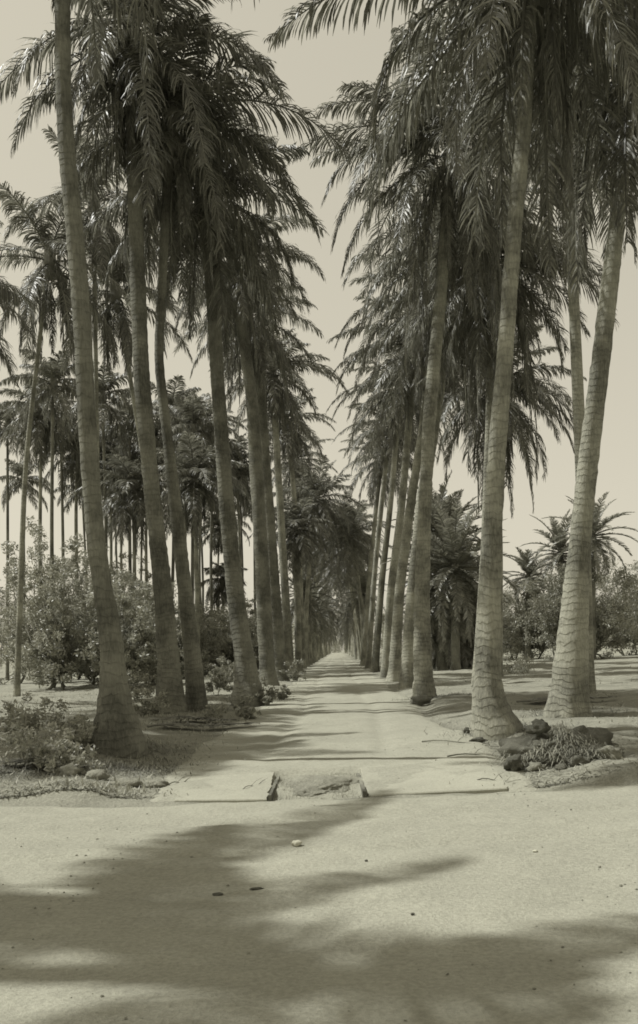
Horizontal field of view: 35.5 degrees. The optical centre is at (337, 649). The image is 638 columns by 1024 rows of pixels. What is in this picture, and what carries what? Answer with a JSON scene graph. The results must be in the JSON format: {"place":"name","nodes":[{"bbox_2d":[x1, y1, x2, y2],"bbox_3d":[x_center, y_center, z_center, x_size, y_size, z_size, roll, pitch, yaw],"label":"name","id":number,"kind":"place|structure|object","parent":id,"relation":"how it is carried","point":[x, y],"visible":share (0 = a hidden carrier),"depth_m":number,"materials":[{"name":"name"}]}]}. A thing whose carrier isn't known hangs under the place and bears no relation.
{"place":"outdoors","nodes":[
{"label":"outdoors","id":0,"kind":"place"},
{"bbox_2d":[0,687,637,1023],"bbox_3d":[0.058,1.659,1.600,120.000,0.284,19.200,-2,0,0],"label":"crossing road","id":1,"kind":"structure","parent":0,"point":[467,894],"depth_m":5.96,"materials":[{"name":"gravel"}]},
{"bbox_2d":[0,643,637,807],"bbox_3d":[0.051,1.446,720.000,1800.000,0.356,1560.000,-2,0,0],"label":"ground","id":2,"kind":"structure","parent":0,"point":[454,710],"depth_m":19.76,"materials":[{"name":"soil"}]},
{"bbox_2d":[0,283,20,308],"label":"palm tree","id":3,"kind":"object","parent":2,"relation":"on","point":[6,295],"visible":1,"depth_m":29.98,"materials":[{"name":"green plant"}]},
{"bbox_2d":[0,221,38,389],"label":"palm tree","id":4,"kind":"object","parent":2,"relation":"on","point":[14,289],"visible":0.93,"depth_m":33.95,"materials":[{"name":"green plant"}]},
{"bbox_2d":[0,402,38,679],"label":"palm tree","id":5,"kind":"object","parent":2,"relation":"on","point":[6,424],"visible":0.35,"depth_m":73.91,"materials":[{"name":"green plant"}]},
{"bbox_2d":[0,459,55,675],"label":"palm tree","id":6,"kind":"object","parent":2,"relation":"on","point":[17,468],"visible":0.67,"depth_m":87.59,"materials":[{"name":"green plant"}]},
{"bbox_2d":[0,537,68,684],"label":"broadleaf tree","id":7,"kind":"object","parent":2,"relation":"on","point":[12,561],"visible":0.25,"depth_m":59.27,"materials":[{"name":"green plant"}]},
{"bbox_2d":[0,690,72,737],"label":"shrub","id":8,"kind":"object","parent":2,"relation":"on","point":[25,718],"visible":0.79,"depth_m":17.40,"materials":[{"name":"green plant"}]},
{"bbox_2d":[0,372,78,679],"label":"palm tree","id":9,"kind":"object","parent":2,"relation":"on","point":[40,431],"visible":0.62,"depth_m":65.62,"materials":[{"name":"green plant"}]},
{"bbox_2d":[0,721,83,768],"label":"shrub","id":10,"kind":"object","parent":2,"relation":"on","point":[31,748],"visible":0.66,"depth_m":12.52,"materials":[{"name":"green plant"}]},
{"bbox_2d":[0,548,95,689],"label":"broadleaf tree","id":11,"kind":"object","parent":2,"relation":"on","point":[61,645],"visible":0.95,"depth_m":45.74,"materials":[{"name":"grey plant"}]},
{"bbox_2d":[0,348,99,683],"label":"palm tree","id":12,"kind":"object","parent":2,"relation":"on","point":[50,371],"visible":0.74,"depth_m":57.88,"materials":[{"name":"green plant"}]},
{"bbox_2d":[0,515,116,687],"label":"broadleaf tree","id":13,"kind":"object","parent":2,"relation":"on","point":[35,530],"visible":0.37,"depth_m":49.28,"materials":[{"name":"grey plant"}]},
{"bbox_2d":[16,410,101,601],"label":"palm tree","id":14,"kind":"object","parent":2,"relation":"on","point":[72,449],"visible":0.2,"depth_m":69.91,"materials":[{"name":"green plant"}]},
{"bbox_2d":[32,737,105,775],"bbox_3d":[-3.296,1.345,12.269,0.809,0.573,0.874,-2,0,-27],"label":"shrub","id":15,"kind":"object","parent":2,"relation":"on","point":[51,766],"visible":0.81,"depth_m":12.22,"materials":[{"name":"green plant"}]},
{"bbox_2d":[41,714,97,753],"bbox_3d":[-3.768,1.252,14.129,0.899,0.686,0.588,-2,0,33],"label":"shrub","id":16,"kind":"object","parent":2,"relation":"on","point":[84,737],"visible":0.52,"depth_m":14.11,"materials":[{"name":"green plant"}]},
{"bbox_2d":[0,181,144,696],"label":"palm tree","id":17,"kind":"object","parent":2,"relation":"on","point":[50,269],"visible":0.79,"depth_m":37.87,"materials":[{"name":"green plant"}]},
{"bbox_2d":[30,412,127,677],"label":"palm tree","id":18,"kind":"object","parent":2,"relation":"on","point":[69,466],"visible":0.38,"depth_m":71.59,"materials":[{"name":"green plant"}]},
{"bbox_2d":[3,125,157,472],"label":"palm tree","id":19,"kind":"object","parent":2,"relation":"on","point":[111,236],"visible":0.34,"depth_m":39.81,"materials":[{"name":"green plant"}]},
{"bbox_2d":[54,473,112,587],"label":"palm tree","id":20,"kind":"object","parent":2,"relation":"on","point":[68,501],"visible":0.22,"depth_m":91.90,"materials":[{"name":"green plant"}]},
{"bbox_2d":[50,540,128,684],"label":"broadleaf tree","id":21,"kind":"object","parent":2,"relation":"on","point":[92,610],"visible":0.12,"depth_m":51.42,"materials":[{"name":"green plant"}]},
{"bbox_2d":[54,365,133,553],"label":"palm tree","id":22,"kind":"object","parent":2,"relation":"on","point":[105,390],"visible":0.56,"depth_m":63.91,"materials":[{"name":"green plant"}]},
{"bbox_2d":[53,543,140,678],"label":"broadleaf tree","id":23,"kind":"object","parent":2,"relation":"on","point":[125,577],"visible":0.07,"depth_m":57.74,"materials":[{"name":"green plant"}]},
{"bbox_2d":[68,584,156,683],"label":"broadleaf tree","id":24,"kind":"object","parent":2,"relation":"on","point":[136,659],"visible":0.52,"depth_m":45.33,"materials":[{"name":"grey plant"}]},
{"bbox_2d":[34,234,192,447],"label":"palm tree","id":25,"kind":"object","parent":2,"relation":"on","point":[119,320],"visible":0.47,"depth_m":41.72,"materials":[{"name":"green plant"}]},
{"bbox_2d":[99,416,140,565],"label":"palm tree","id":26,"kind":"object","parent":2,"relation":"on","point":[111,442],"visible":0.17,"depth_m":74.46,"materials":[{"name":"green plant"}]},
{"bbox_2d":[71,448,184,582],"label":"palm tree","id":27,"kind":"object","parent":2,"relation":"on","point":[130,476],"visible":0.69,"depth_m":61.31,"materials":[{"name":"green plant"}]},
{"bbox_2d":[109,551,154,614],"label":"broadleaf tree","id":28,"kind":"object","parent":2,"relation":"on","point":[121,555],"visible":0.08,"depth_m":70.06,"materials":[{"name":"green plant"}]},
{"bbox_2d":[99,388,176,594],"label":"palm tree","id":29,"kind":"object","parent":2,"relation":"on","point":[129,422],"visible":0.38,"depth_m":67.78,"materials":[{"name":"green plant"}]},
{"bbox_2d":[0,685,275,795],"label":"ground weeds","id":30,"kind":"object","parent":2,"relation":"on","point":[115,786],"visible":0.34,"depth_m":15.98,"materials":[{"name":"green plant"}]},
{"bbox_2d":[94,579,184,684],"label":"broadleaf tree","id":31,"kind":"object","parent":2,"relation":"on","point":[143,591],"visible":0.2,"depth_m":47.43,"materials":[{"name":"green plant"}]},
{"bbox_2d":[127,669,156,700],"bbox_3d":[-6.156,1.143,31.246,1.559,1.082,1.656,-2,0,0],"label":"shrub","id":32,"kind":"object","parent":2,"relation":"on","point":[151,688],"visible":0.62,"depth_m":30.86,"materials":[{"name":"green plant"}]},
{"bbox_2d":[106,410,181,622],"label":"palm tree","id":33,"kind":"object","parent":2,"relation":"on","point":[135,451],"visible":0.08,"depth_m":73.88,"materials":[{"name":"green plant"}]},
{"bbox_2d":[0,0,288,713],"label":"palm tree","id":34,"kind":"object","parent":2,"relation":"on","point":[169,678],"visible":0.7,"depth_m":24.34,"materials":[{"name":"green plant"}]},
{"bbox_2d":[130,687,170,716],"bbox_3d":[-4.349,1.247,22.821,1.129,0.797,1.064,-2,0,0],"label":"shrub","id":35,"kind":"object","parent":2,"relation":"on","point":[151,705],"visible":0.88,"depth_m":22.83,"materials":[{"name":"green plant"}]},
{"bbox_2d":[51,0,259,758],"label":"palm tree","id":36,"kind":"object","parent":2,"relation":"on","point":[118,732],"visible":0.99,"depth_m":14.22,"materials":[{"name":"grey plant"}]},
{"bbox_2d":[134,375,201,600],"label":"palm tree","id":37,"kind":"object","parent":2,"relation":"on","point":[182,392],"visible":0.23,"depth_m":71.53,"materials":[{"name":"green plant"}]},
{"bbox_2d":[153,392,234,597],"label":"palm tree","id":38,"kind":"object","parent":2,"relation":"on","point":[191,415],"visible":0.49,"depth_m":65.54,"materials":[{"name":"green plant"}]},
{"bbox_2d":[38,8,353,710],"bbox_3d":[-3.649,-7.004,25.348,6.478,17.308,7.289,-2,0,-45],"label":"palm tree","id":39,"kind":"object","parent":2,"relation":"on","point":[187,170],"visible":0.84,"depth_m":25.04,"materials":[{"name":"grey plant"}]},
{"bbox_2d":[141,431,251,642],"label":"palm tree","id":40,"kind":"object","parent":2,"relation":"on","point":[195,467],"visible":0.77,"depth_m":57.49,"materials":[{"name":"green plant"}]},
{"bbox_2d":[147,721,256,728],"bbox_3d":[-2.590,1.450,19.509,2.330,0.174,0.890,-2,0,-29],"label":"fallen frond","id":41,"kind":"object","parent":2,"relation":"on","point":[174,724],"visible":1,"depth_m":19.33,"materials":[{"name":"plant"}]},
{"bbox_2d":[76,77,328,706],"bbox_3d":[-3.660,-6.749,27.798,7.249,17.048,6.768,-2,0,0],"label":"palm tree","id":42,"kind":"object","parent":2,"relation":"on","point":[246,677],"visible":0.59,"depth_m":27.86,"materials":[{"name":"green plant"}]},
{"bbox_2d":[157,393,247,626],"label":"palm tree","id":43,"kind":"object","parent":2,"relation":"on","point":[208,397],"visible":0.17,"depth_m":69.92,"materials":[{"name":"green plant"}]},
{"bbox_2d":[175,604,230,675],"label":"broadleaf tree","id":44,"kind":"object","parent":2,"relation":"on","point":[204,639],"visible":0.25,"depth_m":61.83,"materials":[{"name":"green plant"}]},
{"bbox_2d":[175,428,247,628],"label":"palm tree","id":45,"kind":"object","parent":2,"relation":"on","point":[241,446],"visible":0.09,"depth_m":77.91,"materials":[{"name":"green plant"}]},
{"bbox_2d":[202,656,233,695],"bbox_3d":[-3.958,0.926,33.839,1.592,1.439,1.474,-2,0,40],"label":"shrub","id":46,"kind":"object","parent":2,"relation":"on","point":[219,684],"visible":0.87,"depth_m":33.60,"materials":[{"name":"green plant"}]},
{"bbox_2d":[201,513,237,611],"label":"palm tree","id":47,"kind":"object","parent":2,"relation":"on","point":[216,544],"visible":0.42,"depth_m":94.57,"materials":[{"name":"green plant"}]},
{"bbox_2d":[201,561,248,625],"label":"palm tree","id":48,"kind":"object","parent":2,"relation":"on","point":[219,589],"visible":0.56,"depth_m":79.33,"materials":[{"name":"green plant"}]},
{"bbox_2d":[200,612,258,673],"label":"broadleaf tree","id":49,"kind":"object","parent":2,"relation":"on","point":[228,650],"visible":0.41,"depth_m":65.23,"materials":[{"name":"green plant"}]},
{"bbox_2d":[154,212,325,685],"bbox_3d":[-4.127,-8.753,44.157,6.794,21.013,7.152,-2,0,26],"label":"palm tree","id":50,"kind":"object","parent":2,"relation":"on","point":[242,329],"visible":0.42,"depth_m":43.81,"materials":[{"name":"green plant"}]},
{"bbox_2d":[213,431,274,570],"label":"palm tree","id":51,"kind":"object","parent":2,"relation":"on","point":[243,479],"visible":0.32,"depth_m":79.58,"materials":[{"name":"green plant"}]},
{"bbox_2d":[232,694,261,719],"bbox_3d":[-1.988,1.335,22.251,0.635,0.683,0.801,-2,0,16],"label":"shrub","id":52,"kind":"object","parent":2,"relation":"on","point":[247,712],"visible":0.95,"depth_m":22.17,"materials":[{"name":"green plant"}]},
{"bbox_2d":[173,263,324,680],"bbox_3d":[-4.280,-8.703,49.648,7.746,20.912,7.202,-2,0,0],"label":"palm tree","id":53,"kind":"object","parent":2,"relation":"on","point":[276,604],"visible":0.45,"depth_m":49.56,"materials":[{"name":"grey plant"}]},
{"bbox_2d":[253,676,276,705],"bbox_3d":[-1.951,1.194,27.723,0.722,0.973,0.646,-2,0,23],"label":"shrub","id":54,"kind":"object","parent":2,"relation":"on","point":[268,698],"visible":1,"depth_m":27.63,"materials":[{"name":"green plant"}]},
{"bbox_2d":[208,315,348,673],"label":"palm tree","id":55,"kind":"object","parent":2,"relation":"on","point":[275,399],"visible":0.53,"depth_m":61.40,"materials":[{"name":"green plant"}]},
{"bbox_2d":[233,388,336,667],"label":"palm tree","id":56,"kind":"object","parent":2,"relation":"on","point":[290,447],"visible":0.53,"depth_m":84.02,"materials":[{"name":"green plant"}]},
{"bbox_2d":[245,496,332,670],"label":"palm tree","id":57,"kind":"object","parent":2,"relation":"on","point":[297,543],"visible":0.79,"depth_m":73.61,"materials":[{"name":"green plant"}]},
{"bbox_2d":[270,432,337,665],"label":"palm tree","id":58,"kind":"object","parent":2,"relation":"on","point":[286,481],"visible":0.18,"depth_m":97.48,"materials":[{"name":"green plant"}]},
{"bbox_2d":[279,560,339,636],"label":"date palm","id":59,"kind":"object","parent":2,"relation":"on","point":[312,601],"visible":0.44,"depth_m":91.47,"materials":[{"name":"green plant"}]},
{"bbox_2d":[289,579,338,644],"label":"date palm","id":60,"kind":"object","parent":2,"relation":"on","point":[315,630],"visible":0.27,"depth_m":111.41,"materials":[{"name":"green plant"}]},
{"bbox_2d":[274,478,355,665],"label":"palm tree","id":61,"kind":"object","parent":2,"relation":"on","point":[298,496],"visible":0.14,"depth_m":94.53,"materials":[{"name":"green plant"}]},
{"bbox_2d":[0,691,630,806],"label":"bark litter","id":62,"kind":"object","parent":2,"relation":"on","point":[117,767],"visible":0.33,"depth_m":13.38,"materials":[{"name":"plant"}]},
{"bbox_2d":[0,604,637,665],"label":"distant woodland","id":63,"kind":"object","parent":2,"relation":"on","point":[334,648],"visible":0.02,"depth_m":211.78,"materials":[{"name":"green plant"}]},
{"bbox_2d":[0,666,637,797],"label":"leaf litter","id":64,"kind":"object","parent":2,"relation":"on","point":[139,794],"visible":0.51,"depth_m":12.09,"materials":[{"name":"dry leaves"},{"name":"soil"}]},
{"bbox_2d":[273,454,367,664],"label":"palm tree","id":65,"kind":"object","parent":2,"relation":"on","point":[316,489],"visible":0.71,"depth_m":88.66,"materials":[{"name":"green plant"}]},
{"bbox_2d":[317,591,351,659],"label":"palm tree","id":66,"kind":"object","parent":2,"relation":"on","point":[332,607],"visible":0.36,"depth_m":147.99,"materials":[{"name":"green plant"}]},
{"bbox_2d":[317,536,379,647],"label":"palm tree","id":67,"kind":"object","parent":2,"relation":"on","point":[342,571],"visible":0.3,"depth_m":115.73,"materials":[{"name":"green plant"}]},
{"bbox_2d":[315,490,383,629],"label":"palm tree","id":68,"kind":"object","parent":2,"relation":"on","point":[353,508],"visible":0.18,"depth_m":100.23,"materials":[{"name":"green plant"}]},
{"bbox_2d":[312,499,394,627],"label":"palm tree","id":69,"kind":"object","parent":2,"relation":"on","point":[354,528],"visible":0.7,"depth_m":91.37,"materials":[{"name":"green plant"}]},
{"bbox_2d":[332,565,387,649],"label":"date palm","id":70,"kind":"object","parent":2,"relation":"on","point":[363,580],"visible":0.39,"depth_m":111.55,"materials":[{"name":"green plant"}]},
{"bbox_2d":[335,423,419,665],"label":"palm tree","id":71,"kind":"object","parent":2,"relation":"on","point":[372,488],"visible":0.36,"depth_m":88.52,"materials":[{"name":"grey plant"}]},
{"bbox_2d":[332,386,449,668],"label":"palm tree","id":72,"kind":"object","parent":2,"relation":"on","point":[387,448],"visible":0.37,"depth_m":75.89,"materials":[{"name":"grey plant"}]},
{"bbox_2d":[326,336,462,671],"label":"palm tree","id":73,"kind":"object","parent":2,"relation":"on","point":[375,667],"visible":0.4,"depth_m":62.59,"materials":[{"name":"grey plant"}]},
{"bbox_2d":[326,288,466,677],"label":"palm tree","id":74,"kind":"object","parent":2,"relation":"on","point":[409,398],"visible":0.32,"depth_m":49.87,"materials":[{"name":"grey plant"}]},
{"bbox_2d":[390,469,480,668],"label":"date palm","id":75,"kind":"object","parent":2,"relation":"on","point":[440,498],"visible":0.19,"depth_m":59.43,"materials":[{"name":"green plant"}]},
{"bbox_2d":[285,25,593,698],"bbox_3d":[3.675,-7.925,28.348,7.954,18.967,8.664,-2,0,-41],"label":"palm tree","id":76,"kind":"object","parent":2,"relation":"on","point":[423,681],"visible":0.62,"depth_m":28.22,"materials":[{"name":"grey plant"}]},
{"bbox_2d":[384,532,506,669],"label":"date palm","id":77,"kind":"object","parent":2,"relation":"on","point":[444,652],"visible":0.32,"depth_m":57.12,"materials":[{"name":"black plant"}]},
{"bbox_2d":[263,0,637,740],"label":"palm tree","id":78,"kind":"object","parent":2,"relation":"on","point":[519,60],"visible":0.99,"depth_m":15.80,"materials":[{"name":"grey plant"}]},
{"bbox_2d":[383,497,523,670],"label":"date palm","id":79,"kind":"object","parent":2,"relation":"on","point":[452,544],"visible":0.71,"depth_m":55.32,"materials":[{"name":"grey plant"}]},
{"bbox_2d":[433,582,476,668],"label":"date palm","id":80,"kind":"object","parent":2,"relation":"on","point":[465,652],"visible":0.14,"depth_m":59.20,"materials":[{"name":"green plant"}]},
{"bbox_2d":[411,483,505,668],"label":"date palm","id":81,"kind":"object","parent":2,"relation":"on","point":[474,531],"visible":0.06,"depth_m":61.30,"materials":[{"name":"green plant"}]},
{"bbox_2d":[418,323,586,676],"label":"palm tree","id":82,"kind":"object","parent":2,"relation":"on","point":[518,423],"visible":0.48,"depth_m":41.53,"materials":[{"name":"grey plant"}]},
{"bbox_2d":[387,180,618,687],"bbox_3d":[5.081,-7.147,33.224,7.750,17.044,6.885,-2,0,33],"label":"palm tree","id":83,"kind":"object","parent":2,"relation":"on","point":[484,345],"visible":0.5,"depth_m":32.87,"materials":[{"name":"grey plant"}]},
{"bbox_2d":[383,0,637,693],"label":"palm tree","id":84,"kind":"object","parent":2,"relation":"on","point":[576,367],"visible":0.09,"depth_m":25.89,"materials":[{"name":"grey plant"}]},
{"bbox_2d":[503,654,534,674],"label":"shrub","id":85,"kind":"object","parent":2,"relation":"on","point":[521,667],"visible":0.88,"depth_m":44.80,"materials":[{"name":"green plant"}]},
{"bbox_2d":[503,584,548,657],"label":"scrub tree","id":86,"kind":"object","parent":2,"relation":"on","point":[505,645],"visible":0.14,"depth_m":90.88,"materials":[{"name":"green plant"}]},
{"bbox_2d":[503,547,553,659],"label":"date palm","id":87,"kind":"object","parent":2,"relation":"on","point":[530,568],"visible":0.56,"depth_m":83.76,"materials":[{"name":"green plant"}]},
{"bbox_2d":[503,572,556,660],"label":"scrub tree","id":88,"kind":"object","parent":2,"relation":"on","point":[519,615],"visible":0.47,"depth_m":85.04,"materials":[{"name":"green plant"}]},
{"bbox_2d":[445,0,637,717],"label":"palm tree","id":89,"kind":"object","parent":2,"relation":"on","point":[568,696],"visible":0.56,"depth_m":18.61,"materials":[{"name":"grey plant"}]},
{"bbox_2d":[517,563,600,660],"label":"scrub tree","id":90,"kind":"object","parent":2,"relation":"on","point":[549,628],"visible":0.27,"depth_m":77.56,"materials":[{"name":"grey plant"}]},
{"bbox_2d":[489,721,629,769],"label":"rocks and grass","id":91,"kind":"object","parent":2,"relation":"on","point":[560,745],"visible":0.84,"depth_m":12.02,"materials":[{"name":"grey plant"}]},
{"bbox_2d":[525,719,550,735],"bbox_3d":[2.433,0.941,12.104,0.244,0.216,0.255,-2,0,-34],"label":"charred chunk","id":92,"kind":"object","parent":91,"relation":"on","point":[538,727],"visible":1,"depth_m":12.04,"materials":[{"name":"stone"}]},
{"bbox_2d":[519,508,603,593],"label":"date palm","id":93,"kind":"object","parent":2,"relation":"on","point":[555,530],"visible":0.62,"depth_m":79.56,"materials":[{"name":"green plant"}]},
{"bbox_2d":[542,492,637,659],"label":"date palm","id":94,"kind":"object","parent":2,"relation":"on","point":[595,541],"visible":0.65,"depth_m":73.61,"materials":[{"name":"grey plant"}]},
{"bbox_2d":[544,556,637,658],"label":"scrub tree","id":95,"kind":"object","parent":2,"relation":"on","point":[608,624],"visible":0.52,"depth_m":75.04,"materials":[{"name":"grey plant"}]},
{"bbox_2d":[591,745,621,759],"bbox_3d":[3.198,1.226,11.848,0.373,0.201,0.288,-2,0,0],"label":"rubble lump","id":96,"kind":"object","parent":2,"relation":"on","point":[615,753],"visible":0.86,"depth_m":11.76,"materials":[{"name":"stone"}]},
{"bbox_2d":[596,557,637,655],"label":"scrub tree","id":97,"kind":"object","parent":2,"relation":"on","point":[630,614],"visible":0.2,"depth_m":87.33,"materials":[{"name":"green plant"}]},
{"bbox_2d":[0,0,637,661],"label":"sky","id":98,"kind":"structure","parent":0,"point":[312,71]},
{"bbox_2d":[149,652,536,801],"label":"road","id":99,"kind":"structure","parent":0,"point":[299,744],"depth_m":16.04,"materials":[{"name":"soil"}]},
{"bbox_2d":[174,772,274,802],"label":"concrete slab","id":100,"kind":"structure","parent":99,"relation":"on","point":[226,788],"depth_m":11.21,"materials":[{"name":"concrete"}]},
{"bbox_2d":[280,775,358,796],"bbox_3d":[-0.209,1.618,11.404,1.044,0.362,1.268,-2,0,0],"label":"earth mound","id":101,"kind":"object","parent":99,"relation":"on","point":[313,785],"visible":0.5,"depth_m":11.10,"materials":[{"name":"soil"}]},
{"bbox_2d":[331,591,375,651],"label":"palm tree","id":102,"kind":"object","parent":99,"relation":"on","point":[346,620],"visible":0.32,"depth_m":151.44,"materials":[{"name":"green plant"}]},
{"bbox_2d":[359,754,507,796],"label":"concrete slab","id":103,"kind":"structure","parent":99,"relation":"on","point":[430,781],"depth_m":11.29,"materials":[{"name":"concrete"}]},
{"bbox_2d":[334,228,544,681],"bbox_3d":[4.401,-8.627,43.755,8.926,20.235,8.721,-2,0,30],"label":"palm tree","id":104,"kind":"object","parent":99,"relation":"on","point":[394,670],"visible":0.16,"depth_m":43.65,"materials":[{"name":"grey plant"}]},
{"bbox_2d":[342,152,559,689],"bbox_3d":[4.247,-8.424,35.948,8.220,19.825,7.790,-2,0,-42],"label":"palm tree","id":105,"kind":"object","parent":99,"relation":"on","point":[406,679],"visible":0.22,"depth_m":35.75,"materials":[{"name":"grey plant"}]},
{"bbox_2d":[503,754,524,771],"bbox_3d":[2.089,1.345,11.810,0.242,0.208,0.171,-2,0,-14],"label":"charred chunk","id":106,"kind":"object","parent":99,"relation":"on","point":[513,763],"visible":1,"depth_m":11.77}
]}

